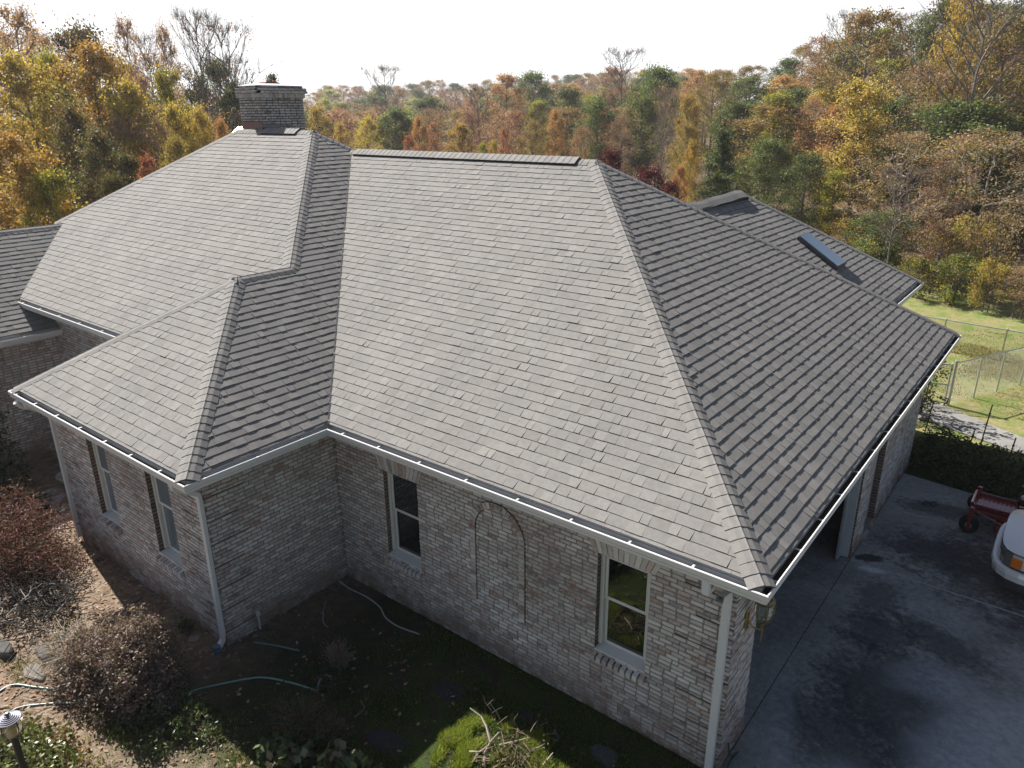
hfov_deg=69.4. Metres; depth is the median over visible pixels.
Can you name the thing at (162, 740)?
leaf litter
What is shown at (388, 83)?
bare tree
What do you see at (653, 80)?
green tree
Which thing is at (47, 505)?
court shrub
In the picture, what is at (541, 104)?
yellow green tree
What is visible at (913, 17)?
bare tree
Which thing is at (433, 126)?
red tree
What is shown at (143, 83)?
brown tree
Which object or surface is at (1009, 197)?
olive tree
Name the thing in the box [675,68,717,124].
orange tree
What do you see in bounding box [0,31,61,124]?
bare tree
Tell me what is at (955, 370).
chain link fence
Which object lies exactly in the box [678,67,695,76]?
orange tree
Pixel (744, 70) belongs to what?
olive tree
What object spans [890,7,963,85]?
green tree
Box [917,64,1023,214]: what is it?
olive tree
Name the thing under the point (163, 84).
yellow green tree
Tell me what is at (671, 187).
burgundy maple
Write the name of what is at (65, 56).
brown tree
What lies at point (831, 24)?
bare tree
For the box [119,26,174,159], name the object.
bare tree
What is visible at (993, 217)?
wild shrub
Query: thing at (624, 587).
window
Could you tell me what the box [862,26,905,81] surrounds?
yellow green tree
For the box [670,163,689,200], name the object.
orange tree
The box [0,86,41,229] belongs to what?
brown tree
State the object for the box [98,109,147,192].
brown tree
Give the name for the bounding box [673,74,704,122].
dark green tree
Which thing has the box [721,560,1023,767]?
driveway
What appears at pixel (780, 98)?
yellow green tree
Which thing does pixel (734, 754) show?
garden hose
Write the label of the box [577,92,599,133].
yellow green tree
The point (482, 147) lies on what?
yellow green tree
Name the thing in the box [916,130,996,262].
tree
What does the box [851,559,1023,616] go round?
driveway joint
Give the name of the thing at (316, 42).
sky
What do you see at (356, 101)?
dark green tree
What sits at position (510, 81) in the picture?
orange tree
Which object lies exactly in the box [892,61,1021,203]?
olive tree
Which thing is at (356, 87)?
olive tree
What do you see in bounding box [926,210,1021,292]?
wild shrub
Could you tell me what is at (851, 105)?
golden tree
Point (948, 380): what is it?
chain link gate
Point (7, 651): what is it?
rock
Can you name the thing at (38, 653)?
rock
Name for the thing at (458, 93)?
brown tree
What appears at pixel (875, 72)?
olive tree
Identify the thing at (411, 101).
yellow green tree
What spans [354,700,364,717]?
garden hose
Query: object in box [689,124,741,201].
cedar tree
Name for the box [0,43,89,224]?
golden tree
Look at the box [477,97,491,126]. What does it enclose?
yellow green tree
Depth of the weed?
11.30 m
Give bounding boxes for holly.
[0,380,32,492]
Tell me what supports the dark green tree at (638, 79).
on the ground at (348, 607)
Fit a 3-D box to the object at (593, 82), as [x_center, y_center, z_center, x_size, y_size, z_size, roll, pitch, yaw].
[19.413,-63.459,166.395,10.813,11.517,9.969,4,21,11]
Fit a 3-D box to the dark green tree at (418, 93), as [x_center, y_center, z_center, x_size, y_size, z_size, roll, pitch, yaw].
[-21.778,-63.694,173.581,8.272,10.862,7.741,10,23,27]
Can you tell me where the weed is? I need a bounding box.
[174,616,193,635]
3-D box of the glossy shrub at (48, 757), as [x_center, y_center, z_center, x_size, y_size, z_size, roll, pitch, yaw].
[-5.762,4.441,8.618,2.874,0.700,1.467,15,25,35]
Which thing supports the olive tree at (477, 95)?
on the ground at (348, 607)
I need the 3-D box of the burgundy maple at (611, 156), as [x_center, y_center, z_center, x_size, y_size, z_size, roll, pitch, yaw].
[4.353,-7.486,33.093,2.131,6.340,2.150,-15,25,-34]
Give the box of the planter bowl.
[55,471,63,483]
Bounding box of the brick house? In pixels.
[0,82,961,767]
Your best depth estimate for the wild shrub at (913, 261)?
30.76 m
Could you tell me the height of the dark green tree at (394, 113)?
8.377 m
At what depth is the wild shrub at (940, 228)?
31.10 m
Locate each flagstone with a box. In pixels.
[369,729,409,755]
[435,681,469,703]
[514,709,540,726]
[589,744,617,767]
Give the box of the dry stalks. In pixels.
[319,635,362,685]
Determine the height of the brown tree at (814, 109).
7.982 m
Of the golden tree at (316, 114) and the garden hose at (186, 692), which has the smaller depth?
the garden hose at (186, 692)
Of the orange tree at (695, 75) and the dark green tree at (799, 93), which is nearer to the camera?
the dark green tree at (799, 93)
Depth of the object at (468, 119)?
66.63 m
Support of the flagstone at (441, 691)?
on the ground at (348, 607)
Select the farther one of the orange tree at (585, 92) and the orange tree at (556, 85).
the orange tree at (556, 85)
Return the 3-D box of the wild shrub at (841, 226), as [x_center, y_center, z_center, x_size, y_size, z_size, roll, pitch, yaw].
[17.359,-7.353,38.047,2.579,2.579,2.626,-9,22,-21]
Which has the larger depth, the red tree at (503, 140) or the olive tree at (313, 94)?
the olive tree at (313, 94)
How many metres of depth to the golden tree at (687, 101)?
53.07 m
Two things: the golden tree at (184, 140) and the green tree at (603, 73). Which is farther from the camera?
the green tree at (603, 73)
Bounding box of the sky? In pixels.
[0,0,1023,119]
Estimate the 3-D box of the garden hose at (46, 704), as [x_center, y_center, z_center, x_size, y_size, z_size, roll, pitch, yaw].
[-5.749,4.284,9.843,1.902,0.060,0.478,-7,21,-18]
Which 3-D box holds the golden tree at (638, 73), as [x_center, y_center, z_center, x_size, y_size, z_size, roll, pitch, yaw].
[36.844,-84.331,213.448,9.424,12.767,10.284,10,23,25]
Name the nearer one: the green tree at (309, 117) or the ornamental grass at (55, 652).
the ornamental grass at (55, 652)
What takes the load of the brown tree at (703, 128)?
on the ground at (348, 607)
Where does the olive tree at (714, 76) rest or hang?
on the ground at (348, 607)
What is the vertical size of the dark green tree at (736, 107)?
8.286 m
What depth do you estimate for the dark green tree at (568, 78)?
195.33 m
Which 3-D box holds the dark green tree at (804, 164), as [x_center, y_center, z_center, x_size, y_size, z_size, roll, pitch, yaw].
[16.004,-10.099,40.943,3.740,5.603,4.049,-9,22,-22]
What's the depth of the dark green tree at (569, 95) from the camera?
72.15 m
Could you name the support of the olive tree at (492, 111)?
on the ground at (348, 607)
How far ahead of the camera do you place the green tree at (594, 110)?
59.32 m
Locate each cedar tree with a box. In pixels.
[263,72,279,82]
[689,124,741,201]
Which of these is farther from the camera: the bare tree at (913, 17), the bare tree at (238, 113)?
the bare tree at (913, 17)
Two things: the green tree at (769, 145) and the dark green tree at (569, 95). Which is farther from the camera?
the dark green tree at (569, 95)
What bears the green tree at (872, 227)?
on the ground at (348, 607)
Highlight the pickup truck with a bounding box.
[991,509,1023,593]
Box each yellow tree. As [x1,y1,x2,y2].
[188,102,216,148]
[332,119,355,147]
[349,114,384,149]
[489,138,498,153]
[679,138,701,201]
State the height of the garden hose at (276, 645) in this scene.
0.022 m
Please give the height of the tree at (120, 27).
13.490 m
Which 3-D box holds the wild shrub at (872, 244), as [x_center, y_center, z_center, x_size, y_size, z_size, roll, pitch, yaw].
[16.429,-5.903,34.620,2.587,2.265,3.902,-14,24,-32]
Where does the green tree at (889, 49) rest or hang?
on the ground at (348, 607)
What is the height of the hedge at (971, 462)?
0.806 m
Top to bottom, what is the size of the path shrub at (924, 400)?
2.023 m
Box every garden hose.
[0,677,315,695]
[11,701,102,710]
[253,641,299,650]
[339,581,419,634]
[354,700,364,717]
[726,742,738,767]
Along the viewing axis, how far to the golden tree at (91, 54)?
29.89 m
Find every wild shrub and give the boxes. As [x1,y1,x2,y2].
[824,215,868,247]
[846,236,903,266]
[891,214,981,293]
[897,256,942,299]
[923,251,995,304]
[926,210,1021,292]
[937,202,1023,302]
[962,255,1021,312]
[976,263,1023,319]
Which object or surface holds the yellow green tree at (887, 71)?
on the ground at (348, 607)
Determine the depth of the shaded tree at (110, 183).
23.01 m
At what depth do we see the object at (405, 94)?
158.03 m
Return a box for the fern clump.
[294,656,356,701]
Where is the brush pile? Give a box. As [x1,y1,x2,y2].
[442,695,555,767]
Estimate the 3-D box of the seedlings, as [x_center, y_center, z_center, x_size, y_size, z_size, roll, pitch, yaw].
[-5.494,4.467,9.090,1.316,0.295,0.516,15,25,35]
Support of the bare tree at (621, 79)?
on the ground at (348, 607)
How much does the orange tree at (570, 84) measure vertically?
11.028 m
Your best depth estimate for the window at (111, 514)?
12.56 m
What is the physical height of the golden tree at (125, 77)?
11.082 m
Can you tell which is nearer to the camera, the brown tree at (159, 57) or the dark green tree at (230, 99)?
the dark green tree at (230, 99)
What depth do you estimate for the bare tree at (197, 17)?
40.99 m
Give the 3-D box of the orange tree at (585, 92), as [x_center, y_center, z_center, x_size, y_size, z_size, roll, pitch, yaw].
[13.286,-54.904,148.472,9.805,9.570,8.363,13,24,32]
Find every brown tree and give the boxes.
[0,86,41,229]
[34,113,156,174]
[54,47,101,106]
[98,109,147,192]
[110,68,167,174]
[117,45,206,142]
[133,111,182,166]
[331,91,364,127]
[346,99,372,144]
[399,106,467,150]
[401,107,467,151]
[449,87,475,109]
[600,113,639,174]
[631,98,705,187]
[677,78,730,152]
[767,99,844,218]
[830,123,990,265]
[857,97,966,231]
[863,86,928,189]
[868,57,983,208]
[882,122,1023,283]
[883,43,981,119]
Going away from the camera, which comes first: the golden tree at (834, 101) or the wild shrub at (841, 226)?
the wild shrub at (841, 226)
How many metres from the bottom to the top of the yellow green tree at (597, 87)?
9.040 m
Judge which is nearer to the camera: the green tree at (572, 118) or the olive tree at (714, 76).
the olive tree at (714, 76)
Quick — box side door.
[865,452,878,518]
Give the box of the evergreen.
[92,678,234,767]
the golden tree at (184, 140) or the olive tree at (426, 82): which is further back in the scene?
the olive tree at (426, 82)
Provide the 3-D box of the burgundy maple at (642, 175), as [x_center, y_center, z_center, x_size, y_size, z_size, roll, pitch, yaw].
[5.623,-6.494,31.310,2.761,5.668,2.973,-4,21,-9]
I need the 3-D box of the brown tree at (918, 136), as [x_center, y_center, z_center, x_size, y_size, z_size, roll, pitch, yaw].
[18.991,-8.831,35.624,6.296,7.046,6.627,-3,20,-8]
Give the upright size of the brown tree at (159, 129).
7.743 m
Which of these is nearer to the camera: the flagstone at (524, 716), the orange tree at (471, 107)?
the flagstone at (524, 716)
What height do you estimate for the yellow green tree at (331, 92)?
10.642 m
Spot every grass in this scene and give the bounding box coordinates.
[1,329,1023,767]
[3,607,107,699]
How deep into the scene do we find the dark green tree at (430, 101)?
92.59 m
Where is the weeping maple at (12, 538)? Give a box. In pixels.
[0,477,105,599]
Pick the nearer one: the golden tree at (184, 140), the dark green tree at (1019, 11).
the golden tree at (184, 140)
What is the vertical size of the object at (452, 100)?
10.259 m
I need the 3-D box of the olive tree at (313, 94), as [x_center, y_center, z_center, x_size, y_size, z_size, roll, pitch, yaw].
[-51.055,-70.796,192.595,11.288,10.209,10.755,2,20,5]
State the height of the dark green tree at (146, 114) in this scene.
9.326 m
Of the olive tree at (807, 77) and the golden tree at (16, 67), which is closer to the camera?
the golden tree at (16, 67)
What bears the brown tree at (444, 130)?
on the ground at (348, 607)
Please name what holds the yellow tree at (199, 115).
on the ground at (348, 607)
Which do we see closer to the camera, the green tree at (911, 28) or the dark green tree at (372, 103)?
the green tree at (911, 28)
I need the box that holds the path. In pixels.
[918,402,1023,454]
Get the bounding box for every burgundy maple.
[596,143,626,173]
[633,161,669,190]
[661,176,683,199]
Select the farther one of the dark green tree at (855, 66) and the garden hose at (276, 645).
the dark green tree at (855, 66)
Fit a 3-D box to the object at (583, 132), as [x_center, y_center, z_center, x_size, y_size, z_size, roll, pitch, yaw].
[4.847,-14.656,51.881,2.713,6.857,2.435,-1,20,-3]
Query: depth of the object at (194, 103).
57.11 m
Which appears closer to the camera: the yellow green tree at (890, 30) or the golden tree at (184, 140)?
the golden tree at (184, 140)
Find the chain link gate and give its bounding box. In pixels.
[928,363,953,404]
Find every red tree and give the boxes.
[135,148,158,178]
[402,131,418,150]
[425,120,446,151]
[497,126,510,153]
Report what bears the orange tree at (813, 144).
on the ground at (348, 607)
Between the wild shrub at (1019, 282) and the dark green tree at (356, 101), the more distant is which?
the dark green tree at (356, 101)
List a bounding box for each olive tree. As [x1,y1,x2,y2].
[156,131,188,168]
[303,92,330,107]
[310,83,341,106]
[346,85,367,119]
[388,95,406,108]
[411,79,443,100]
[436,108,495,152]
[461,86,490,136]
[471,105,513,152]
[479,78,503,107]
[480,85,511,111]
[508,118,560,155]
[538,105,603,155]
[550,99,582,146]
[582,72,596,88]
[662,120,702,200]
[689,68,738,175]
[699,69,744,122]
[704,100,837,202]
[728,64,777,102]
[772,43,824,95]
[773,63,847,133]
[796,5,930,167]
[800,36,864,93]
[813,60,895,110]
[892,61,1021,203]
[914,25,1012,100]
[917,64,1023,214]
[926,9,1023,230]
[966,94,1023,229]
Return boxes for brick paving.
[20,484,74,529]
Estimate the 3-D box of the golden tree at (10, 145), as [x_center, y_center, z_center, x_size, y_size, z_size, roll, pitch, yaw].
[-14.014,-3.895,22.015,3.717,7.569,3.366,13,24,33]
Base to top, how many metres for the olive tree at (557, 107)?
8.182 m
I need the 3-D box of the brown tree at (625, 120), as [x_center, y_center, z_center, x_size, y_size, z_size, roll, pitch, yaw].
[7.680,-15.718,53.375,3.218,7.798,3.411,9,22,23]
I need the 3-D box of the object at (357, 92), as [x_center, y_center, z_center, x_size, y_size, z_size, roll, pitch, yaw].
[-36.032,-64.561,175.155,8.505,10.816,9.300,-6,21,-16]
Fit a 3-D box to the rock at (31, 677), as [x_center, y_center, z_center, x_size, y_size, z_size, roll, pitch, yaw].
[-6.687,4.061,10.353,0.490,0.063,0.219,15,25,35]
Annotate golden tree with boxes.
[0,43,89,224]
[0,108,25,225]
[0,120,87,300]
[5,113,62,217]
[33,31,157,210]
[94,71,170,192]
[97,57,156,117]
[148,114,214,168]
[155,96,204,161]
[305,100,335,139]
[438,121,476,152]
[614,89,653,158]
[631,68,648,77]
[666,89,704,200]
[785,84,858,172]
[802,73,915,238]
[909,0,1000,219]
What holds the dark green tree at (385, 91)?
on the ground at (348, 607)
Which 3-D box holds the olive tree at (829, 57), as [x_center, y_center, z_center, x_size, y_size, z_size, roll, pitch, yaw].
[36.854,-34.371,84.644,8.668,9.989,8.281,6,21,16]
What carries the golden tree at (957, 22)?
on the ground at (348, 607)
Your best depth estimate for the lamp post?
7.99 m
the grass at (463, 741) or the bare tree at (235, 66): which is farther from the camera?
the bare tree at (235, 66)
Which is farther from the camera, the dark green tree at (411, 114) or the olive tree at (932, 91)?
the dark green tree at (411, 114)
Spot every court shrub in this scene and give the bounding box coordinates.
[0,438,36,501]
[0,484,51,529]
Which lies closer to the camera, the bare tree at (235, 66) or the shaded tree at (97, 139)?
the shaded tree at (97, 139)
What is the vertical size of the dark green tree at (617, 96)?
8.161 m
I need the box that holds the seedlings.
[46,717,92,767]
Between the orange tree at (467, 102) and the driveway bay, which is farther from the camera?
the orange tree at (467, 102)
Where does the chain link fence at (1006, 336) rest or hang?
on the ground at (348, 607)
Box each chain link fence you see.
[922,315,1023,362]
[946,347,1023,405]
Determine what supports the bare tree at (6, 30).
on the ground at (348, 607)
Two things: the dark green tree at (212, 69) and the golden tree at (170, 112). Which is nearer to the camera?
the golden tree at (170, 112)
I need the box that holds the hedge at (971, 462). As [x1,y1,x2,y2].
[909,427,1023,506]
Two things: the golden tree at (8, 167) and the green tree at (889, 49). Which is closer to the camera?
the golden tree at (8, 167)
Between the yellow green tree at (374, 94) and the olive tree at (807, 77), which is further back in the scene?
the yellow green tree at (374, 94)
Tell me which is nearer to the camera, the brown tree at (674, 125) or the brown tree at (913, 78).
the brown tree at (913, 78)
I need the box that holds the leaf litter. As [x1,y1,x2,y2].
[0,539,615,767]
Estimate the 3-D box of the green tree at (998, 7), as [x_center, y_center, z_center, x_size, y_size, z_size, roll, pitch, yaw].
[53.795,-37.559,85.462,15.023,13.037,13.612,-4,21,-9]
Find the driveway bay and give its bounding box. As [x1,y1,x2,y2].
[850,473,1023,615]
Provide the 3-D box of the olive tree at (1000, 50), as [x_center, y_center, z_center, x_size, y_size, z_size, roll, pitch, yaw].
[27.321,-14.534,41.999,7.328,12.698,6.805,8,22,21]
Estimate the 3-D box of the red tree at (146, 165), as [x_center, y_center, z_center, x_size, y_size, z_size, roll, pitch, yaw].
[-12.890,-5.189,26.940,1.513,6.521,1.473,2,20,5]
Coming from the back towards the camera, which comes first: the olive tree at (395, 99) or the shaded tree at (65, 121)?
the olive tree at (395, 99)
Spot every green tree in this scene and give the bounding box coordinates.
[14,162,88,227]
[28,41,85,215]
[77,89,212,171]
[141,60,194,169]
[180,52,245,139]
[211,81,241,140]
[304,106,346,144]
[313,98,335,110]
[319,88,347,111]
[331,100,353,139]
[335,99,382,145]
[355,93,392,132]
[358,91,387,117]
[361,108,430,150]
[362,85,409,108]
[367,108,435,149]
[371,102,419,149]
[401,83,426,106]
[402,96,426,110]
[408,88,425,107]
[411,93,452,150]
[412,99,450,141]
[444,82,464,111]
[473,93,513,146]
[476,140,488,152]
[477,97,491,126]
[507,67,561,140]
[521,97,549,155]
[538,84,593,156]
[546,73,587,89]
[550,99,590,142]
[564,95,628,165]
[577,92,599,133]
[580,94,625,154]
[583,70,613,94]
[591,86,610,96]
[597,77,627,92]
[610,91,666,183]
[614,59,697,184]
[627,73,663,100]
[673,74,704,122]
[697,97,789,191]
[703,96,761,190]
[705,73,781,158]
[723,130,815,212]
[740,86,802,190]
[747,82,816,164]
[759,56,813,104]
[770,149,841,225]
[805,167,855,235]
[808,91,941,220]
[809,47,878,142]
[817,26,909,87]
[838,207,928,267]
[856,91,1023,219]
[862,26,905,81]
[872,56,917,128]
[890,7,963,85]
[895,0,969,142]
[923,115,1013,231]
[943,10,1023,158]
[963,0,1017,90]
[984,1,1023,115]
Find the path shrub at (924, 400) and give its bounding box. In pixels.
[917,361,952,422]
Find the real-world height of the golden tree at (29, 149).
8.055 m
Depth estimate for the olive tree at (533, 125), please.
52.91 m
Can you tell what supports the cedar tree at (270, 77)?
on the ground at (348, 607)
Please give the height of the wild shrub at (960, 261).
2.394 m
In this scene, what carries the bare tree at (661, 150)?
on the ground at (348, 607)
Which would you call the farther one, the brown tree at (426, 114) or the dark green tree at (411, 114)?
the dark green tree at (411, 114)
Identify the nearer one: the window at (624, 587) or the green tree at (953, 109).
the window at (624, 587)
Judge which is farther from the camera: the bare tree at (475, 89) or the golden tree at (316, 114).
the bare tree at (475, 89)
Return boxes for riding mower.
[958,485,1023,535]
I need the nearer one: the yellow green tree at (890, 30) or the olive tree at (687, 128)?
the olive tree at (687, 128)
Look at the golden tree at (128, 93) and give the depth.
29.34 m
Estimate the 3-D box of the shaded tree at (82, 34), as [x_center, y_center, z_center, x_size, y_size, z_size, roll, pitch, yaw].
[-21.625,-12.448,38.558,5.550,12.472,5.428,-3,20,-8]
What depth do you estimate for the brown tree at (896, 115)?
54.62 m
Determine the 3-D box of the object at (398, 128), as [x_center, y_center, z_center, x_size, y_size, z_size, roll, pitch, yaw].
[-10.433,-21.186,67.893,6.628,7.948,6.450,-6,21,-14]
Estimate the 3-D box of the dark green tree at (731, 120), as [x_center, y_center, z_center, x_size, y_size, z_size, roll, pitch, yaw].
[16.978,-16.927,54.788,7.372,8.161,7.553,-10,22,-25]
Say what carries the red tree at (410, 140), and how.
on the ground at (348, 607)
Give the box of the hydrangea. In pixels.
[253,725,381,767]
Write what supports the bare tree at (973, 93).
on the ground at (348, 607)
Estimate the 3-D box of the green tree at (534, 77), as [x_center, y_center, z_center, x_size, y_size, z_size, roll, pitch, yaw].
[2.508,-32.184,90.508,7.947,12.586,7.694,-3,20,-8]
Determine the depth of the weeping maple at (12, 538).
12.70 m
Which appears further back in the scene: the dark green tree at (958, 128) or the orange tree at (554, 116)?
the orange tree at (554, 116)
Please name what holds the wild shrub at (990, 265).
on the ground at (348, 607)
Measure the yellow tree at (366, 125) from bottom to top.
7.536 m
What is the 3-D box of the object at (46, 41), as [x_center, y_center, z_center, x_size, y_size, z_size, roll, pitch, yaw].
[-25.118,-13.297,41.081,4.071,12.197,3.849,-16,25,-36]
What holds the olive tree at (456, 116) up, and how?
on the ground at (348, 607)
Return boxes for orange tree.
[211,113,230,140]
[325,107,375,148]
[410,116,431,150]
[451,105,490,147]
[459,96,477,137]
[482,71,528,153]
[543,108,570,155]
[548,82,561,100]
[554,81,582,98]
[565,85,594,104]
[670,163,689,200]
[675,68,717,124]
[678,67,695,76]
[756,72,814,139]
[790,94,832,200]
[792,103,880,222]
[1001,143,1023,206]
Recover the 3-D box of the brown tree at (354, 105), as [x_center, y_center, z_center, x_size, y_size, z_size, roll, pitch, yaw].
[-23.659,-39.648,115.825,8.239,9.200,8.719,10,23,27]
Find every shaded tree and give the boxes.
[31,99,100,211]
[34,9,144,194]
[53,121,123,211]
[83,164,130,206]
[105,144,143,186]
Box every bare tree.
[0,18,63,209]
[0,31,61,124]
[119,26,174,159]
[164,4,227,140]
[177,13,281,137]
[177,103,241,148]
[207,53,255,108]
[358,62,417,140]
[409,82,456,103]
[449,83,500,152]
[512,104,558,154]
[599,43,652,149]
[650,86,680,186]
[820,6,875,170]
[865,11,936,91]
[869,163,939,263]
[911,0,1023,217]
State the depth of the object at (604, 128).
60.96 m
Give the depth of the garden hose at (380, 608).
11.76 m
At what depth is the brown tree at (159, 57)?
56.88 m
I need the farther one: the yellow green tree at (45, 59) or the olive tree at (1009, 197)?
the olive tree at (1009, 197)
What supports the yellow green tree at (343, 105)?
on the ground at (348, 607)
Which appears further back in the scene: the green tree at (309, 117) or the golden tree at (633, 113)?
the golden tree at (633, 113)
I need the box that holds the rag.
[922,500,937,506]
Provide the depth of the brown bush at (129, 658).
9.78 m
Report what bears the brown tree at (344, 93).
on the ground at (348, 607)
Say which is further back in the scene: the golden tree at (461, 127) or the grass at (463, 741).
the golden tree at (461, 127)
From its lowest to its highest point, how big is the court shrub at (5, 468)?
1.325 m
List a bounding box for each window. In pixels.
[92,442,122,535]
[150,475,184,576]
[375,454,422,578]
[589,537,661,684]
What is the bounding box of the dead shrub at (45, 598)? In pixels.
[0,553,98,641]
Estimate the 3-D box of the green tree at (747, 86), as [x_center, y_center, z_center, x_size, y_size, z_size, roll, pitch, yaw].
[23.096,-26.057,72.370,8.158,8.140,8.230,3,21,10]
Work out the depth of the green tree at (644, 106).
57.24 m
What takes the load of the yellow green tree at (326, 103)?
on the ground at (348, 607)
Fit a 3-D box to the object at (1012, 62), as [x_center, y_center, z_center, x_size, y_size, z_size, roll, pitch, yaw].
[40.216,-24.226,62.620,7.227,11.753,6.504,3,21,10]
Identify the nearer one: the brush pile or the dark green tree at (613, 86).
the brush pile
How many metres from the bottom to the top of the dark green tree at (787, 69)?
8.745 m
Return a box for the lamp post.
[0,710,27,767]
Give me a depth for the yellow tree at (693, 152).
37.42 m
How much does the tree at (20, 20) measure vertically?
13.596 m
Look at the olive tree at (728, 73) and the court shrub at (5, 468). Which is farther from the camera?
the olive tree at (728, 73)
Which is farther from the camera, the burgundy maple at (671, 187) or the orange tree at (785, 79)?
the orange tree at (785, 79)
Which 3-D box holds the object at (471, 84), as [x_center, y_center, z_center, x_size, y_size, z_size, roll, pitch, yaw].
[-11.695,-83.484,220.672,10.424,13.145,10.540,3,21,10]
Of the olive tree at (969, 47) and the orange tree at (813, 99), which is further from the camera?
the olive tree at (969, 47)
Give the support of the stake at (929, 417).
on the ground at (348, 607)
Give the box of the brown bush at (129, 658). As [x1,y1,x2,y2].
[47,602,196,736]
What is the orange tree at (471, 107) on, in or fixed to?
on the ground at (348, 607)
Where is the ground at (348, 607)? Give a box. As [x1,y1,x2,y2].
[0,99,1023,767]
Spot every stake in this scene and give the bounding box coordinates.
[924,401,933,432]
[980,405,992,446]
[1002,438,1016,477]
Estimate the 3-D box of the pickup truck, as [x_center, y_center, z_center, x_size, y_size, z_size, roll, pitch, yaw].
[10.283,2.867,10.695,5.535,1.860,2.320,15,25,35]
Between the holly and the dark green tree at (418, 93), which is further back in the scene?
the dark green tree at (418, 93)
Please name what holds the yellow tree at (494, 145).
on the ground at (348, 607)
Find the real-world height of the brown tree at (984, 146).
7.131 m
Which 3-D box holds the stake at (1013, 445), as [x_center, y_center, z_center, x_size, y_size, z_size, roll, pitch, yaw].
[10.449,1.630,15.575,0.092,1.099,0.033,7,21,18]
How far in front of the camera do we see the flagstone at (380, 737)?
9.29 m
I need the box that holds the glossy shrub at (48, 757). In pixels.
[0,705,91,767]
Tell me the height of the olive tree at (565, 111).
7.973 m
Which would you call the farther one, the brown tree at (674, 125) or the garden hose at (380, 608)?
the brown tree at (674, 125)
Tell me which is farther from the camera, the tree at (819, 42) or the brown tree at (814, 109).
the tree at (819, 42)
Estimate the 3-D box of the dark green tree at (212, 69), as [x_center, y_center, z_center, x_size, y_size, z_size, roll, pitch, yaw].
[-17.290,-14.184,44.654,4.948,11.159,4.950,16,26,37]
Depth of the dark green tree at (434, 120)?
103.42 m
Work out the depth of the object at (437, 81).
215.68 m
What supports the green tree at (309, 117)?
on the ground at (348, 607)
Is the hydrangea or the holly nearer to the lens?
the hydrangea
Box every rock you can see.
[0,638,14,659]
[23,662,45,681]
[34,646,50,660]
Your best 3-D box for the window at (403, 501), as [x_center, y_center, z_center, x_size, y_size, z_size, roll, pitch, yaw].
[-1.647,2.015,11.285,1.025,1.840,0.238,15,25,35]
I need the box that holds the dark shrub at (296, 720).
[251,674,362,751]
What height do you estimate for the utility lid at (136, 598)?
0.048 m

